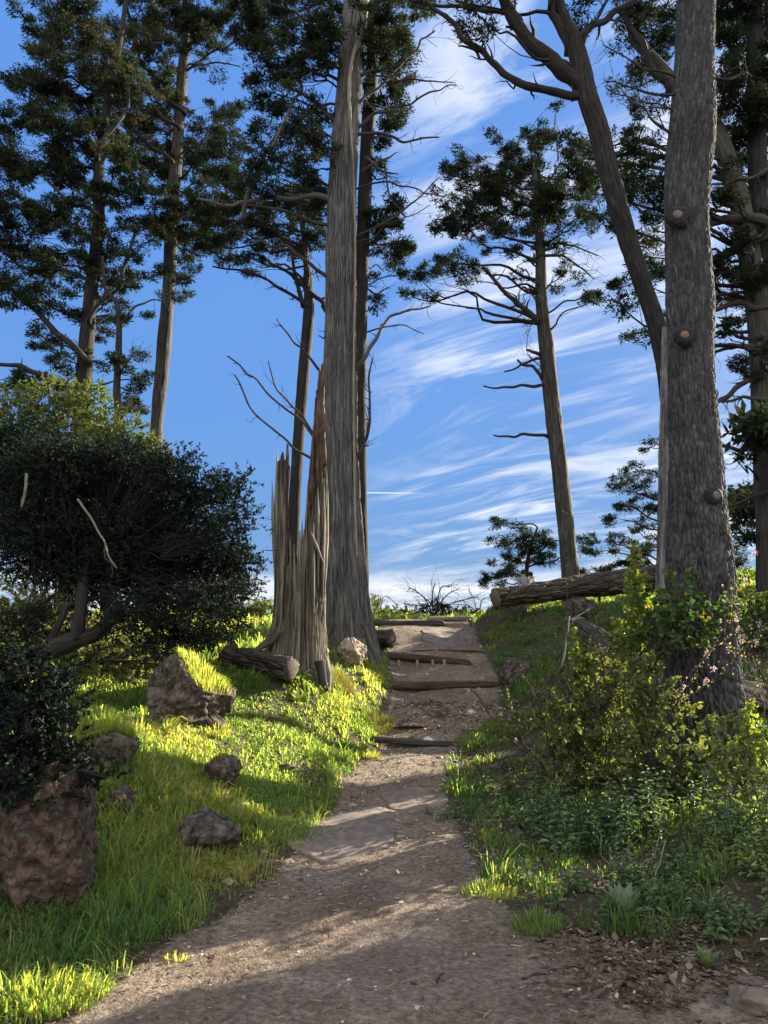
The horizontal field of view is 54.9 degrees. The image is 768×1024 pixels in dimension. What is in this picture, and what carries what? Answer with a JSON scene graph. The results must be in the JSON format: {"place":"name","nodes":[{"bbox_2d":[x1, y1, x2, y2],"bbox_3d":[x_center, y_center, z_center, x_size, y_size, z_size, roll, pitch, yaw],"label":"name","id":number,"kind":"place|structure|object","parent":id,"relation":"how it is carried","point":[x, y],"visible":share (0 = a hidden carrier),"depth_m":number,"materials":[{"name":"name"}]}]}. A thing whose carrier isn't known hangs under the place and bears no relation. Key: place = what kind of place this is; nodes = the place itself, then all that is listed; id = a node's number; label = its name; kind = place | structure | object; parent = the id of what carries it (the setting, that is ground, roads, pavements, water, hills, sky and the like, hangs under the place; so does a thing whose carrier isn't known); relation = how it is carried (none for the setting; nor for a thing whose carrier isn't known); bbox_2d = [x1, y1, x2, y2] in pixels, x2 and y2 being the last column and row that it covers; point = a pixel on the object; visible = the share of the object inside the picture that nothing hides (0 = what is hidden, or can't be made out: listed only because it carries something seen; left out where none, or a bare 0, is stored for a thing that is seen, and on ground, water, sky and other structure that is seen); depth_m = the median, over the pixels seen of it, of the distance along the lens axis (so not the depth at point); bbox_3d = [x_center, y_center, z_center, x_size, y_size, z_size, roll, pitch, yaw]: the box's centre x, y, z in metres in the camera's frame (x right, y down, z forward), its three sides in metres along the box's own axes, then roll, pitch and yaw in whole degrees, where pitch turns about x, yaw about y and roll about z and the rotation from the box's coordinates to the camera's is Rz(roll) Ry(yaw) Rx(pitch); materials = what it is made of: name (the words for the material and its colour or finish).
{"place":"outdoors","nodes":[
{"label":"outdoors","id":0,"kind":"place"},
{"bbox_2d":[0,639,382,1023],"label":"grass","id":1,"kind":"structure","parent":0,"point":[154,764],"depth_m":5.83,"materials":[{"name":"plant"}]},
{"bbox_2d":[0,574,767,1023],"bbox_3d":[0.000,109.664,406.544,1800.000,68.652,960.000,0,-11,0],"label":"ground","id":2,"kind":"structure","parent":0,"point":[474,988],"depth_m":4.26,"materials":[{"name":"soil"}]},
{"bbox_2d":[0,754,98,916],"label":"boulder","id":3,"kind":"object","parent":2,"relation":"on","point":[47,856],"visible":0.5,"depth_m":4.31,"materials":[{"name":"stone"}]},
{"bbox_2d":[0,631,133,814],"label":"climbing shrub","id":4,"kind":"object","parent":3,"relation":"on","point":[39,697],"visible":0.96,"depth_m":4.40,"materials":[{"name":"green plant"}]},
{"bbox_2d":[0,961,125,1022],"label":"grass tuft","id":5,"kind":"object","parent":2,"relation":"on","point":[71,979],"visible":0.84,"depth_m":3.45,"materials":[{"name":"plant"}]},
{"bbox_2d":[0,0,166,630],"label":"cypress tree","id":6,"kind":"object","parent":2,"relation":"on","point":[111,79],"visible":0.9,"depth_m":16.87,"materials":[{"name":"green plant"}]},
{"bbox_2d":[0,370,177,632],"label":"evergreen shrub","id":7,"kind":"object","parent":2,"relation":"on","point":[83,418],"visible":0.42,"depth_m":13.17,"materials":[{"name":"green plant"}]},
{"bbox_2d":[70,703,144,750],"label":"grass tuft","id":8,"kind":"object","parent":2,"relation":"on","point":[106,720],"visible":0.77,"depth_m":6.19,"materials":[{"name":"plant"}]},
{"bbox_2d":[76,727,139,768],"bbox_3d":[-2.337,1.960,6.190,0.563,0.403,0.510,4,-12,-20],"label":"boulder","id":9,"kind":"object","parent":2,"relation":"on","point":[113,747],"visible":0.41,"depth_m":6.02,"materials":[{"name":"stone"}]},
{"bbox_2d":[0,575,224,687],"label":"hillside shrub","id":10,"kind":"object","parent":2,"relation":"on","point":[81,654],"visible":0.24,"depth_m":10.40,"materials":[{"name":"leaves"},{"name":"twig bark"}]},
{"bbox_2d":[102,783,138,813],"bbox_3d":[-2.025,2.211,5.692,0.291,0.224,0.248,0,-11,0],"label":"boulder","id":11,"kind":"object","parent":2,"relation":"on","point":[127,791],"visible":0.68,"depth_m":5.60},
{"bbox_2d":[90,255,170,617],"bbox_3d":[-5.293,-1.171,14.771,1.362,8.302,1.659,6,-13,-28],"label":"young cypress tree","id":12,"kind":"object","parent":2,"relation":"on","point":[117,361],"visible":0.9,"depth_m":14.99,"materials":[{"name":"green plant"}]},
{"bbox_2d":[0,415,277,674],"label":"bush","id":13,"kind":"object","parent":2,"relation":"on","point":[115,552],"visible":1,"depth_m":8.68,"materials":[{"name":"green plant"}]},
{"bbox_2d":[56,0,283,615],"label":"cypress tree","id":14,"kind":"object","parent":2,"relation":"on","point":[173,233],"visible":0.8,"depth_m":19.93,"materials":[{"name":"green plant"}]},
{"bbox_2d":[160,949,192,964],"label":"grass tuft","id":15,"kind":"object","parent":2,"relation":"on","point":[175,958],"visible":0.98,"depth_m":3.87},
{"bbox_2d":[145,654,235,729],"bbox_3d":[-2.131,2.021,8.128,0.768,0.919,0.848,-8,-13,34],"label":"boulder","id":16,"kind":"object","parent":2,"relation":"on","point":[172,689],"visible":0.75,"depth_m":7.88,"materials":[{"name":"stone"}]},
{"bbox_2d":[173,644,233,739],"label":"grass tuft","id":17,"kind":"object","parent":2,"relation":"on","point":[209,675],"visible":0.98,"depth_m":7.97,"materials":[{"name":"plant"}]},
{"bbox_2d":[17,608,391,714],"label":"grass","id":18,"kind":"structure","parent":2,"relation":"on","point":[262,624],"depth_m":12.46,"materials":[{"name":"plant"}]},
{"bbox_2d":[175,808,242,852],"bbox_3d":[-1.283,2.387,5.382,0.504,0.394,0.417,0,-11,0],"label":"boulder","id":19,"kind":"object","parent":2,"relation":"on","point":[207,826],"visible":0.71,"depth_m":5.29,"materials":[{"name":"stone"}]},
{"bbox_2d":[203,755,242,786],"bbox_3d":[-1.447,2.365,6.686,0.334,0.326,0.265,-5,-12,26],"label":"boulder","id":20,"kind":"object","parent":2,"relation":"on","point":[227,768],"visible":0.72,"depth_m":6.61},
{"bbox_2d":[233,593,273,617],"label":"bush","id":21,"kind":"object","parent":2,"relation":"on","point":[257,608],"visible":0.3,"depth_m":18.02,"materials":[{"name":"green plant"}]},
{"bbox_2d":[187,174,326,557],"bbox_3d":[-2.898,-2.776,17.773,3.871,12.333,3.006,0,-11,0],"label":"cypress tree","id":22,"kind":"object","parent":2,"relation":"on","point":[266,230],"visible":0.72,"depth_m":17.74,"materials":[{"name":"green plant"}]},
{"bbox_2d":[217,644,299,681],"bbox_3d":[-1.782,2.111,10.387,1.242,0.524,0.355,-6,-13,29],"label":"fallen log","id":23,"kind":"object","parent":2,"relation":"on","point":[286,668],"visible":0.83,"depth_m":10.22,"materials":[{"name":"brown wood"}]},
{"bbox_2d":[255,363,332,692],"bbox_3d":[-1.306,0.067,11.182,1.145,5.197,0.862,0,-11,0],"label":"broken stump","id":24,"kind":"object","parent":2,"relation":"on","point":[298,630],"visible":0.88,"depth_m":10.78,"materials":[{"name":"brown wood"}]},
{"bbox_2d":[195,0,462,666],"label":"cypress tree","id":25,"kind":"object","parent":2,"relation":"on","point":[348,609],"visible":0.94,"depth_m":15.31,"materials":[{"name":"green plant"}]},
{"bbox_2d":[275,805,394,863],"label":"stone slab","id":26,"kind":"structure","parent":2,"relation":"on","point":[356,839],"depth_m":6.15,"materials":[{"name":"stone"}]},
{"bbox_2d":[331,664,356,696],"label":"grass tuft","id":27,"kind":"object","parent":2,"relation":"on","point":[342,678],"visible":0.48,"depth_m":11.51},
{"bbox_2d":[337,637,366,665],"bbox_3d":[-0.556,2.437,12.745,0.528,0.549,0.427,0,-11,0],"label":"boulder","id":28,"kind":"object","parent":2,"relation":"on","point":[353,649],"visible":0.89,"depth_m":12.63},
{"bbox_2d":[359,747,381,759],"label":"grass tuft","id":29,"kind":"object","parent":2,"relation":"on","point":[373,754],"visible":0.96,"depth_m":9.53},
{"bbox_2d":[355,703,395,734],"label":"grass tuft","id":30,"kind":"object","parent":2,"relation":"on","point":[385,718],"visible":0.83,"depth_m":10.94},
{"bbox_2d":[366,660,395,688],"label":"grass tuft","id":31,"kind":"object","parent":2,"relation":"on","point":[376,673],"visible":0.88,"depth_m":12.83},
{"bbox_2d":[1,642,767,976],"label":"ground cover","id":32,"kind":"object","parent":2,"relation":"on","point":[731,940],"visible":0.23,"depth_m":5.01,"materials":[{"name":"green plant"}]},
{"bbox_2d":[376,628,395,647],"bbox_3d":[-0.157,2.537,14.789,0.758,0.400,0.374,-7,-13,33],"label":"fallen log","id":33,"kind":"object","parent":2,"relation":"on","point":[386,638],"visible":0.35,"depth_m":14.55,"materials":[{"name":"brown wood"}]},
{"bbox_2d":[370,591,401,617],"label":"bush","id":34,"kind":"object","parent":2,"relation":"on","point":[387,610],"visible":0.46,"depth_m":19.60,"materials":[{"name":"green plant"}]},
{"bbox_2d":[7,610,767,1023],"bbox_3d":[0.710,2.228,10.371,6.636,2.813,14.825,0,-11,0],"label":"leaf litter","id":35,"kind":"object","parent":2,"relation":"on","point":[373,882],"visible":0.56,"depth_m":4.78,"materials":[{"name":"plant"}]},
{"bbox_2d":[356,0,440,586],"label":"cypress tree","id":36,"kind":"object","parent":2,"relation":"on","point":[399,247],"visible":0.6,"depth_m":17.10,"materials":[{"name":"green plant"}]},
{"bbox_2d":[392,722,425,728],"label":"stone","id":37,"kind":"object","parent":2,"relation":"on","point":[406,725],"visible":0.95,"depth_m":10.80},
{"bbox_2d":[374,620,444,625],"bbox_3d":[0.553,2.613,17.299,1.768,0.191,0.208,0,-11,0],"label":"timber step","id":38,"kind":"object","parent":2,"relation":"on","point":[416,622],"visible":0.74,"depth_m":17.24,"materials":[{"name":"brown wood"}]},
{"bbox_2d":[381,786,447,811],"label":"stone slab","id":39,"kind":"structure","parent":2,"relation":"on","point":[397,798],"depth_m":7.47,"materials":[{"name":"stone"}]},
{"bbox_2d":[370,736,461,746],"bbox_3d":[0.498,3.204,10.283,1.404,0.165,0.151,0,-11,1],"label":"timber step","id":40,"kind":"object","parent":2,"relation":"on","point":[404,741],"visible":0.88,"depth_m":10.24,"materials":[{"name":"brown wood"}]},
{"bbox_2d":[383,652,471,665],"bbox_3d":[0.766,2.833,14.201,1.831,0.292,0.160,-1,-11,5],"label":"timber step","id":41,"kind":"object","parent":2,"relation":"on","point":[412,657],"visible":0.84,"depth_m":14.16,"materials":[{"name":"brown wood"}]},
{"bbox_2d":[385,597,482,615],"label":"bush","id":42,"kind":"object","parent":2,"relation":"on","point":[425,605],"visible":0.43,"depth_m":19.89,"materials":[{"name":"green plant"}]},
{"bbox_2d":[391,562,484,615],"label":"bare shrub","id":43,"kind":"object","parent":2,"relation":"on","point":[433,606],"visible":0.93,"depth_m":19.51,"materials":[{"name":"brown plant"}]},
{"bbox_2d":[388,680,501,690],"bbox_3d":[1.031,3.027,12.901,2.462,0.182,0.223,0,-11,-1],"label":"timber step","id":44,"kind":"object","parent":2,"relation":"on","point":[416,686],"visible":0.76,"depth_m":12.84,"materials":[{"name":"brown wood"}]},
{"bbox_2d":[421,627,473,647],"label":"stone slab","id":45,"kind":"structure","parent":2,"relation":"on","point":[446,638],"depth_m":15.87,"materials":[{"name":"stone"}]},
{"bbox_2d":[421,805,476,821],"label":"nettle plant","id":46,"kind":"object","parent":2,"relation":"on","point":[453,816],"visible":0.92,"depth_m":6.78,"materials":[{"name":"green plant"}]},
{"bbox_2d":[413,649,485,653],"bbox_3d":[1.276,2.734,14.447,1.451,0.098,0.077,-1,-11,5],"label":"timber step","id":47,"kind":"object","parent":2,"relation":"on","point":[471,651],"visible":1,"depth_m":14.41,"materials":[{"name":"brown wood"}]},
{"bbox_2d":[426,616,474,621],"bbox_3d":[1.600,2.579,17.734,1.176,0.156,0.136,0,-11,0],"label":"timber step","id":48,"kind":"object","parent":2,"relation":"on","point":[457,618],"visible":0.9,"depth_m":17.68,"materials":[{"name":"brown wood"}]},
{"bbox_2d":[441,584,489,619],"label":"bare shrub","id":49,"kind":"object","parent":2,"relation":"on","point":[476,609],"visible":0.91,"depth_m":16.90,"materials":[{"name":"brown plant"}]},
{"bbox_2d":[393,687,547,735],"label":"leaf litter","id":50,"kind":"object","parent":2,"relation":"on","point":[441,713],"visible":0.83,"depth_m":11.57,"materials":[{"name":"plant"}]},
{"bbox_2d":[452,741,524,778],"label":"plant","id":51,"kind":"object","parent":2,"relation":"on","point":[509,770],"visible":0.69,"depth_m":8.39,"materials":[{"name":"green plant"}]},
{"bbox_2d":[455,877,527,900],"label":"grass tuft","id":52,"kind":"object","parent":2,"relation":"on","point":[495,893],"visible":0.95,"depth_m":4.79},
{"bbox_2d":[451,614,553,770],"bbox_3d":[1.351,2.038,8.409,1.249,1.728,0.406,0,-11,0],"label":"currant shrub","id":53,"kind":"object","parent":2,"relation":"on","point":[514,744],"visible":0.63,"depth_m":8.32,"materials":[{"name":"brown plant"}]},
{"bbox_2d":[396,87,609,601],"bbox_3d":[3.039,-4.171,18.347,5.556,13.963,3.856,0,-11,0],"label":"cypress tree","id":54,"kind":"object","parent":2,"relation":"on","point":[545,194],"visible":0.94,"depth_m":18.28,"materials":[{"name":"green plant"}]},
{"bbox_2d":[498,657,531,684],"bbox_3d":[2.294,2.790,12.879,0.589,0.526,0.442,0,-11,0],"label":"boulder","id":55,"kind":"object","parent":2,"relation":"on","point":[509,669],"visible":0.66,"depth_m":12.78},
{"bbox_2d":[483,768,576,838],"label":"nettle plant","id":56,"kind":"object","parent":2,"relation":"on","point":[538,813],"visible":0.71,"depth_m":6.53,"materials":[{"name":"green plant"}]},
{"bbox_2d":[476,514,596,589],"bbox_3d":[4.544,1.713,21.563,3.640,3.422,2.013,0,-11,0],"label":"cypress tree","id":57,"kind":"object","parent":2,"relation":"on","point":[507,570],"visible":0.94,"depth_m":21.48,"materials":[{"name":"green plant"}]},
{"bbox_2d":[406,0,668,698],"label":"leaning tree","id":58,"kind":"object","parent":2,"relation":"on","point":[571,73],"visible":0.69,"depth_m":11.27,"materials":[{"name":"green plant"}]},
{"bbox_2d":[505,904,573,936],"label":"grass tuft","id":59,"kind":"object","parent":2,"relation":"on","point":[534,919],"visible":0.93,"depth_m":4.26,"materials":[{"name":"plant"}]},
{"bbox_2d":[486,622,656,804],"bbox_3d":[2.007,2.090,7.687,1.856,1.857,1.356,0,-11,0],"label":"bramble bush","id":60,"kind":"object","parent":2,"relation":"on","point":[597,739],"visible":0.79,"depth_m":7.57,"materials":[{"name":"green plant"}]},
{"bbox_2d":[489,564,655,608],"bbox_3d":[4.609,1.553,16.082,5.033,1.257,0.642,5,-12,-22],"label":"fallen log","id":61,"kind":"object","parent":2,"relation":"on","point":[602,583],"visible":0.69,"depth_m":15.60,"materials":[{"name":"brown wood"}]},
{"bbox_2d":[526,511,626,784],"bbox_3d":[2.021,1.411,7.855,1.055,2.868,0.389,0,-11,0],"label":"currant shrub","id":62,"kind":"object","parent":2,"relation":"on","point":[569,658],"visible":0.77,"depth_m":7.81,"materials":[{"name":"green plant"}]},
{"bbox_2d":[508,775,646,859],"bbox_3d":[1.535,2.438,5.857,0.989,0.602,1.036,-5,-12,25],"label":"nettle plant","id":63,"kind":"object","parent":2,"relation":"on","point":[551,842],"visible":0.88,"depth_m":5.86,"materials":[{"name":"green plant"}]},
{"bbox_2d":[561,627,598,760],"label":"leafy shoot","id":64,"kind":"object","parent":2,"relation":"on","point":[576,653],"visible":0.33,"depth_m":8.20,"materials":[{"name":"green plant"}]},
{"bbox_2d":[563,596,597,617],"bbox_3d":[4.008,1.944,14.787,0.686,0.503,0.462,4,-12,-18],"label":"boulder","id":65,"kind":"object","parent":2,"relation":"on","point":[579,604],"visible":0.77,"depth_m":14.67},
{"bbox_2d":[518,855,646,914],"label":"nettle plant","id":66,"kind":"object","parent":2,"relation":"on","point":[571,883],"visible":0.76,"depth_m":4.90,"materials":[{"name":"green plant"}]},
{"bbox_2d":[579,556,617,601],"bbox_3d":[5.886,2.202,20.719,1.644,1.870,0.996,-6,-13,29],"label":"conifer","id":67,"kind":"object","parent":2,"relation":"on","point":[611,566],"visible":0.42,"depth_m":20.56,"materials":[{"name":"green plant"}]},
{"bbox_2d":[549,824,665,887],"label":"plant","id":68,"kind":"object","parent":2,"relation":"on","point":[592,873],"visible":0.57,"depth_m":5.04,"materials":[{"name":"green plant"}]},
{"bbox_2d":[551,759,668,854],"bbox_3d":[1.879,2.384,5.927,0.833,0.724,0.901,11,-15,-43],"label":"nettle plant","id":69,"kind":"object","parent":2,"relation":"on","point":[602,817],"visible":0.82,"depth_m":5.89,"materials":[{"name":"green plant"}]},
{"bbox_2d":[571,617,664,684],"bbox_3d":[3.727,2.330,11.885,0.576,1.360,2.041,5,-12,-25],"label":"fallen log","id":70,"kind":"object","parent":2,"relation":"on","point":[585,628],"visible":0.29,"depth_m":12.30,"materials":[{"name":"brown wood"}]},
{"bbox_2d":[597,881,647,919],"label":"rosette weed","id":71,"kind":"object","parent":2,"relation":"on","point":[615,893],"visible":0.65,"depth_m":4.43,"materials":[{"name":"green plant"}]},
{"bbox_2d":[609,536,664,728],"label":"leafy shoot","id":72,"kind":"object","parent":2,"relation":"on","point":[632,580],"visible":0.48,"depth_m":8.82,"materials":[{"name":"green plant"}]},
{"bbox_2d":[524,886,767,1023],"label":"leaf litter","id":73,"kind":"object","parent":2,"relation":"on","point":[651,955],"visible":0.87,"depth_m":3.77,"materials":[{"name":"plant"}]},
{"bbox_2d":[531,0,767,620],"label":"dense cypress tree","id":74,"kind":"object","parent":2,"relation":"on","point":[636,39],"visible":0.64,"depth_m":13.66,"materials":[{"name":"green plant"}]},
{"bbox_2d":[611,832,687,889],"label":"nettle plant","id":75,"kind":"object","parent":2,"relation":"on","point":[629,875],"visible":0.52,"depth_m":5.02,"materials":[{"name":"green plant"}]},
{"bbox_2d":[582,745,717,828],"bbox_3d":[2.335,2.359,6.423,0.966,0.727,1.078,0,-11,0],"label":"nettle plant","id":76,"kind":"object","parent":2,"relation":"on","point":[659,804],"visible":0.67,"depth_m":6.18,"materials":[{"name":"green plant"}]},
{"bbox_2d":[590,649,722,813],"bbox_3d":[2.510,2.150,6.771,1.217,1.763,1.090,0,-11,0],"label":"bramble bush","id":77,"kind":"object","parent":2,"relation":"on","point":[641,692],"visible":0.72,"depth_m":6.63,"materials":[{"name":"green plant"}]},
{"bbox_2d":[605,825,712,906],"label":"nettle plant","id":78,"kind":"object","parent":2,"relation":"on","point":[636,878],"visible":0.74,"depth_m":4.81,"materials":[{"name":"green plant"}]},
{"bbox_2d":[581,435,752,573],"bbox_3d":[7.595,0.420,19.862,4.768,5.213,2.730,4,-12,-22],"label":"cypress tree","id":79,"kind":"object","parent":2,"relation":"on","point":[647,549],"visible":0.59,"depth_m":19.88,"materials":[{"name":"green plant"}]},
{"bbox_2d":[581,0,760,756],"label":"pine tree","id":80,"kind":"object","parent":2,"relation":"on","point":[698,528],"visible":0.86,"depth_m":8.26,"materials":[{"name":"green plant"}]},
{"bbox_2d":[620,554,747,779],"bbox_3d":[2.979,1.514,7.272,1.380,2.178,0.738,0,-11,0],"label":"shrub","id":81,"kind":"object","parent":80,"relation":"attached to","point":[661,624],"visible":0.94,"depth_m":7.30,"materials":[{"name":"green plant"}]},
{"bbox_2d":[689,713,767,779],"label":"ivy plant","id":82,"kind":"object","parent":80,"relation":"attached to","point":[728,736],"visible":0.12,"depth_m":7.04,"materials":[{"name":"green plant"}]},
{"bbox_2d":[633,860,726,926],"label":"nettle plant","id":83,"kind":"object","parent":2,"relation":"on","point":[698,903],"visible":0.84,"depth_m":4.50,"materials":[{"name":"green plant"}]},
{"bbox_2d":[616,590,767,812],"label":"currant shrub","id":84,"kind":"object","parent":2,"relation":"on","point":[656,735],"visible":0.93,"depth_m":6.73,"materials":[{"name":"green plant"}]},
{"bbox_2d":[682,942,724,968],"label":"rosette weed","id":85,"kind":"object","parent":2,"relation":"on","point":[708,959],"visible":0.98,"depth_m":3.77,"materials":[{"name":"green plant"}]},
{"bbox_2d":[640,855,767,941],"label":"nettle plant","id":86,"kind":"object","parent":2,"relation":"on","point":[740,923],"visible":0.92,"depth_m":4.21,"materials":[{"name":"green plant"}]},
{"bbox_2d":[647,775,767,878],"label":"nettle plant","id":87,"kind":"object","parent":2,"relation":"on","point":[666,854],"visible":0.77,"depth_m":5.09,"materials":[{"name":"green plant"}]},
{"bbox_2d":[673,733,767,855],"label":"nettle plant","id":88,"kind":"object","parent":2,"relation":"on","point":[743,822],"visible":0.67,"depth_m":5.32,"materials":[{"name":"green plant"}]},
{"bbox_2d":[682,709,767,839],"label":"bramble bush","id":89,"kind":"object","parent":2,"relation":"on","point":[731,722],"visible":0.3,"depth_m":5.81,"materials":[{"name":"green plant"}]},
{"bbox_2d":[692,808,767,879],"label":"nettle plant","id":90,"kind":"object","parent":2,"relation":"on","point":[749,865],"visible":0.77,"depth_m":4.84,"materials":[{"name":"green plant"}]},
{"bbox_2d":[710,0,767,609],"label":"dense cypress tree","id":91,"kind":"object","parent":2,"relation":"on","point":[749,133],"visible":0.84,"depth_m":13.96,"materials":[{"name":"green plant"}]},
{"bbox_2d":[727,477,754,526],"bbox_3d":[12.481,-3.353,19.448,6.206,9.215,6.025,5,-12,-25],"label":"shade cypress tree","id":92,"kind":"object","parent":2,"relation":"on","point":[749,513],"visible":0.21,"depth_m":19.51,"materials":[{"name":"green plant"}]},
{"bbox_2d":[715,550,767,697],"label":"currant shrub","id":93,"kind":"object","parent":2,"relation":"on","point":[753,656],"visible":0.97,"depth_m":7.09,"materials":[{"name":"green plant"}]},
{"bbox_2d":[721,398,767,454],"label":"shade cypress tree","id":94,"kind":"object","parent":2,"relation":"on","point":[751,426],"visible":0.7,"depth_m":11.65,"materials":[{"name":"green plant"}]},
{"bbox_2d":[724,984,767,1016],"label":"stone","id":95,"kind":"object","parent":2,"relation":"on","point":[751,1000],"visible":0.96,"depth_m":3.34,"materials":[{"name":"stone"}]},
{"bbox_2d":[734,690,762,784],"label":"leafy shoot","id":96,"kind":"object","parent":2,"relation":"on","point":[746,731],"visible":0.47,"depth_m":6.54,"materials":[{"name":"green plant"}]},
{"bbox_2d":[737,582,767,658],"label":"hillside brush","id":97,"kind":"object","parent":2,"relation":"on","point":[764,604],"visible":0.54,"depth_m":11.62,"materials":[{"name":"green plant"}]},
{"bbox_2d":[742,650,767,723],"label":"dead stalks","id":98,"kind":"object","parent":2,"relation":"on","point":[753,693],"visible":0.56,"depth_m":8.36,"materials":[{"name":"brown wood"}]},
{"bbox_2d":[743,680,767,711],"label":"fallen log","id":99,"kind":"object","parent":2,"relation":"on","point":[759,700],"visible":0.37,"depth_m":8.74,"materials":[{"name":"brown wood"}]},
{"bbox_2d":[0,0,767,614],"label":"sky","id":100,"kind":"structure","parent":0,"point":[437,470],"materials":[{"name":"blue"}]},
{"bbox_2d":[372,607,486,619],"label":"grass","id":101,"kind":"structure","parent":0,"point":[423,616],"depth_m":18.56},
{"bbox_2d":[431,658,767,961],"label":"grass","id":102,"kind":"structure","parent":0,"point":[512,876],"depth_m":5.76,"materials":[{"name":"plant"}]},
{"bbox_2d":[469,566,767,707],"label":"grass","id":103,"kind":"structure","parent":0,"point":[603,604],"depth_m":14.46,"materials":[{"name":"plant"}]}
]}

